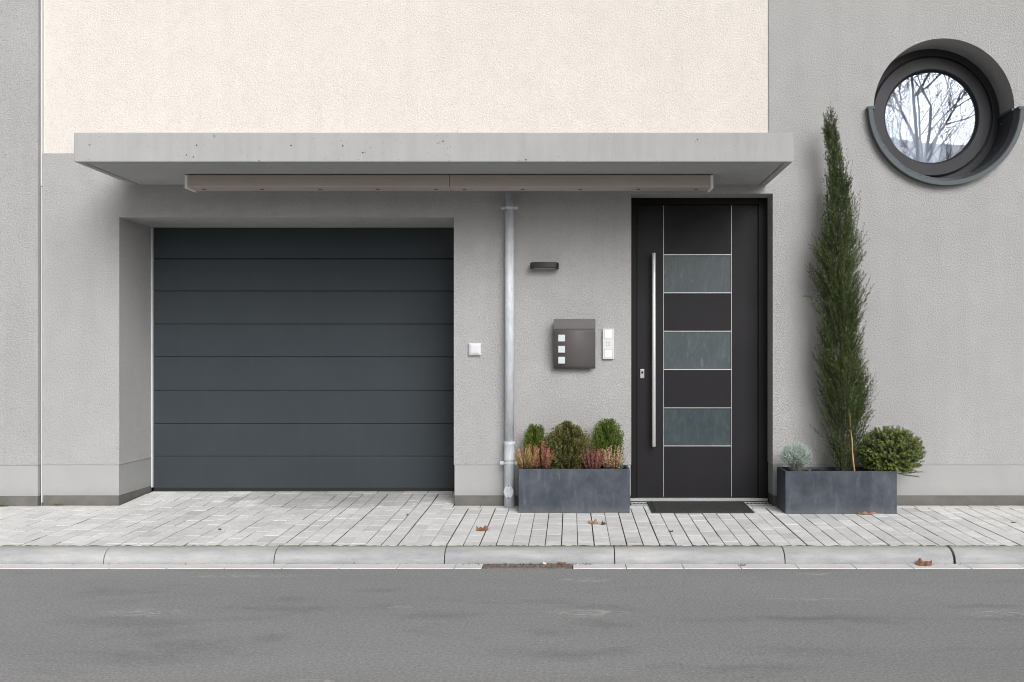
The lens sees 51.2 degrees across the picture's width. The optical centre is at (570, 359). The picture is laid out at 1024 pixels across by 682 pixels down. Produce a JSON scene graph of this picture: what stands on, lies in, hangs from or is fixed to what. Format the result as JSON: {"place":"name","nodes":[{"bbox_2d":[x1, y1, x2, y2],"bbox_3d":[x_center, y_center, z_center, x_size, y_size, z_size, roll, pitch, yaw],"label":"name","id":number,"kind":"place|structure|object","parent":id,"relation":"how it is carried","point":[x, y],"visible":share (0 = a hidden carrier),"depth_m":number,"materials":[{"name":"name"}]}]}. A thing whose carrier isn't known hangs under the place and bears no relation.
{"place":"outdoors","nodes":[
{"label":"outdoors","id":0,"kind":"place"},
{"bbox_2d":[0,569,1023,681],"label":"road","id":1,"kind":"structure","parent":0,"point":[511,625],"depth_m":4.82,"materials":[{"name":"grey asphalt"}]},
{"bbox_2d":[0,491,1023,547],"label":"pavement","id":2,"kind":"structure","parent":0,"point":[261,518],"depth_m":7.11,"materials":[{"name":"concrete"}]},
{"bbox_2d":[476,525,488,530],"bbox_3d":[-0.568,1.086,6.891,0.080,0.030,0.056,0,0,-42],"label":"fallen leaf","id":3,"kind":"object","parent":2,"relation":"on","point":[484,528],"visible":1,"depth_m":6.89,"materials":[{"name":"brown plant"}]},
{"bbox_2d":[2,545,1023,545],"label":"moss","id":4,"kind":"object","parent":2,"relation":"on","point":[530,545],"visible":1,"depth_m":6.39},
{"bbox_2d":[518,465,629,512],"bbox_3d":[0.025,0.932,7.715,0.791,0.313,0.300,0,0,0],"label":"planter","id":5,"kind":"object","parent":2,"relation":"on","point":[584,490],"visible":0.84,"depth_m":7.57,"materials":[{"name":"concrete"}]},
{"bbox_2d":[513,444,538,468],"bbox_3d":[-0.315,0.703,7.635,0.194,0.205,0.160,0,0,0],"label":"heather","id":6,"kind":"object","parent":5,"relation":"on","point":[526,463],"visible":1,"depth_m":7.62,"materials":[{"name":"brown plant"}]},
{"bbox_2d":[523,423,547,468],"bbox_3d":[-0.255,0.669,7.753,0.205,0.419,0.167,0,0,0],"label":"dwarf conifer","id":7,"kind":"object","parent":5,"relation":"in","point":[533,435],"visible":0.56,"depth_m":7.73,"materials":[{"name":"green plant"}]},
{"bbox_2d":[530,440,554,468],"bbox_3d":[-0.204,0.689,7.627,0.163,0.234,0.170,0,0,-29],"label":"heather","id":8,"kind":"object","parent":5,"relation":"on","point":[547,461],"visible":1,"depth_m":7.62,"materials":[{"name":"pink plant"}]},
{"bbox_2d":[543,420,592,468],"bbox_3d":[-0.023,0.646,7.713,0.386,0.426,0.327,0,0,0],"label":"globe thuja","id":9,"kind":"object","parent":5,"relation":"in","point":[573,439],"visible":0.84,"depth_m":7.66,"materials":[{"name":"green plant"}]},
{"bbox_2d":[581,444,604,468],"bbox_3d":[0.158,0.703,7.621,0.182,0.204,0.148,0,0,0],"label":"heather","id":10,"kind":"object","parent":5,"relation":"on","point":[595,462],"visible":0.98,"depth_m":7.61,"materials":[{"name":"brown"}]},
{"bbox_2d":[592,418,624,468],"bbox_3d":[0.272,0.646,7.753,0.255,0.450,0.196,0,0,0],"label":"dwarf conifer","id":11,"kind":"object","parent":5,"relation":"in","point":[606,434],"visible":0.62,"depth_m":7.72,"materials":[{"name":"green plant"}]},
{"bbox_2d":[599,445,627,468],"bbox_3d":[0.301,0.708,7.637,0.216,0.194,0.158,0,0,0],"label":"heather","id":12,"kind":"object","parent":5,"relation":"on","point":[609,461],"visible":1,"depth_m":7.61,"materials":[{"name":"brown plant"}]},
{"bbox_2d":[588,519,597,523],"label":"fallen leaf","id":13,"kind":"object","parent":2,"relation":"on","point":[593,522],"visible":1,"depth_m":7.14,"materials":[{"name":"brown plant"}]},
{"bbox_2d":[185,505,1022,564],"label":"leaf litter","id":14,"kind":"object","parent":2,"relation":"on","point":[586,563],"visible":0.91,"depth_m":6.24,"materials":[{"name":"brown plant"}]},
{"bbox_2d":[647,501,754,512],"bbox_3d":[0.937,1.075,7.798,0.726,0.019,0.515,0,0,0],"label":"doormat","id":15,"kind":"object","parent":2,"relation":"on","point":[698,506],"visible":1,"depth_m":7.72,"materials":[{"name":"grey rubber"}]},
{"bbox_2d":[777,467,896,513],"bbox_3d":[1.909,0.938,7.680,0.788,0.303,0.310,0,0,0],"label":"planter","id":16,"kind":"object","parent":2,"relation":"on","point":[823,490],"visible":0.94,"depth_m":7.53,"materials":[{"name":"concrete"}]},
{"bbox_2d":[779,441,813,470],"bbox_3d":[1.617,0.699,7.658,0.250,0.234,0.219,0,0,0],"label":"silver shrub","id":17,"kind":"object","parent":16,"relation":"on","point":[795,454],"visible":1,"depth_m":7.62,"materials":[{"name":"plant"}]},
{"bbox_2d":[804,106,876,470],"bbox_3d":[1.959,-0.516,7.691,0.478,2.705,0.416,0,0,40],"label":"cypress","id":18,"kind":"object","parent":16,"relation":"on","point":[845,368],"visible":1,"depth_m":7.64,"materials":[{"name":"green plant"}]},
{"bbox_2d":[849,413,854,470],"bbox_3d":[2.004,0.587,7.595,0.050,0.499,0.015,0,0,0],"label":"bamboo cane","id":19,"kind":"object","parent":16,"relation":"on","point":[852,445],"visible":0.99,"depth_m":7.59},
{"bbox_2d":[855,425,926,477],"bbox_3d":[2.299,0.656,7.667,0.510,0.380,0.422,0,0,0],"label":"evergreen bush","id":20,"kind":"object","parent":16,"relation":"in","point":[884,453],"visible":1,"depth_m":7.57,"materials":[{"name":"green plant"}]},
{"label":"ground","id":21,"kind":"structure","parent":0,"visible":0},
{"bbox_2d":[0,0,42,505],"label":"neighbouring house","id":22,"kind":"structure","parent":21,"relation":"on","point":[20,252],"depth_m":7.86,"materials":[{"name":"grey paint"}]},
{"bbox_2d":[0,546,1023,566],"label":"kerb","id":23,"kind":"structure","parent":21,"relation":"on","point":[625,555],"depth_m":6.28,"materials":[{"name":"concrete"}]},
{"bbox_2d":[104,554,954,563],"bbox_3d":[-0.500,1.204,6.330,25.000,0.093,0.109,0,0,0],"label":"kerb joint filler","id":24,"kind":"object","parent":23,"relation":"in","point":[614,559],"visible":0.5,"depth_m":6.28,"materials":[{"name":"black rubber"}]},
{"bbox_2d":[0,564,1023,568],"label":"gutter","id":25,"kind":"object","parent":21,"relation":"on","point":[480,566],"visible":0.4,"depth_m":6.17,"materials":[{"name":"concrete"}]},
{"bbox_2d":[482,564,571,568],"bbox_3d":[-0.249,1.226,6.188,0.517,0.060,0.129,0,0,0],"label":"road gully","id":26,"kind":"object","parent":25,"relation":"in","point":[527,566],"visible":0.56,"depth_m":6.17,"materials":[{"name":"metal"}]},
{"bbox_2d":[916,558,932,565],"bbox_3d":[2.062,1.176,6.212,0.094,0.036,0.068,0,0,-26],"label":"fallen leaf","id":27,"kind":"object","parent":25,"relation":"on","point":[920,562],"visible":1,"depth_m":6.21,"materials":[{"name":"brown plant"}]},
{"bbox_2d":[43,0,1023,506],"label":"house","id":28,"kind":"structure","parent":21,"relation":"on","point":[257,340],"depth_m":7.91,"materials":[{"name":"grey paint"}]},
{"bbox_2d":[41,0,43,504],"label":"joint profile","id":29,"kind":"object","parent":28,"relation":"attached to","point":[42,76],"visible":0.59,"depth_m":7.90,"materials":[{"name":"grey"}]},
{"bbox_2d":[151,227,454,491],"bbox_3d":[-2.098,-0.022,8.535,2.490,2.184,0.070,0,0,0],"label":"garage door","id":30,"kind":"structure","parent":28,"relation":"in","point":[283,359],"depth_m":8.52,"materials":[{"name":"metal"}]},
{"bbox_2d":[185,175,712,191],"bbox_3d":[-0.847,-1.240,7.518,3.682,0.093,0.188,0,0,0],"label":"awning box","id":31,"kind":"object","parent":28,"relation":"attached to","point":[194,183],"visible":1,"depth_m":7.43,"materials":[{"name":"white metal"}]},
{"bbox_2d":[469,343,480,354],"bbox_3d":[-0.708,-0.077,7.881,0.091,0.091,0.038,0,0,0],"label":"wall switch","id":32,"kind":"object","parent":28,"relation":"attached to","point":[474,348],"depth_m":7.87,"materials":[{"name":"white plastic"}]},
{"bbox_2d":[500,191,517,507],"bbox_3d":[-0.453,-0.111,7.825,0.111,2.405,0.116,0,0,-40],"label":"downpipe","id":33,"kind":"object","parent":28,"relation":"attached to","point":[509,462],"visible":0.91,"depth_m":7.80,"materials":[{"name":"metal"}]},
{"bbox_2d":[530,262,558,268],"bbox_3d":[-0.192,-0.693,7.847,0.208,0.045,0.106,0,0,0],"label":"wall lamp","id":34,"kind":"object","parent":28,"relation":"attached to","point":[544,265],"visible":1,"depth_m":7.80,"materials":[{"name":"grey metal"}]},
{"bbox_2d":[554,319,594,368],"bbox_3d":[0.028,-0.116,7.841,0.306,0.364,0.118,0,0,0],"label":"letterbox","id":35,"kind":"object","parent":28,"relation":"attached to","point":[574,343],"visible":1,"depth_m":7.79,"materials":[{"name":"grey metal"}]},
{"bbox_2d":[603,329,613,358],"bbox_3d":[0.278,-0.116,7.886,0.083,0.224,0.028,0,0,0],"label":"doorbell panel","id":36,"kind":"object","parent":28,"relation":"attached to","point":[608,343],"visible":1,"depth_m":7.88,"materials":[{"name":"grey"}]},
{"bbox_2d":[630,502,771,504],"bbox_3d":[0.973,1.091,8.001,1.043,0.030,0.142,0,0,0],"label":"doorstep","id":37,"kind":"object","parent":28,"relation":"on","point":[747,503],"visible":0.28,"depth_m":8.02,"materials":[{"name":"grey stone"}]},
{"bbox_2d":[630,198,772,505],"bbox_3d":[0.973,-0.051,8.045,1.109,2.403,0.290,0,0,0],"label":"front door","id":38,"kind":"structure","parent":28,"relation":"in","point":[699,266],"depth_m":8.12,"materials":[{"name":"paint"}]},
{"bbox_2d":[866,49,1023,185],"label":"round window","id":39,"kind":"structure","parent":28,"relation":"in","point":[906,120],"depth_m":8.17,"materials":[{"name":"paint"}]}
]}

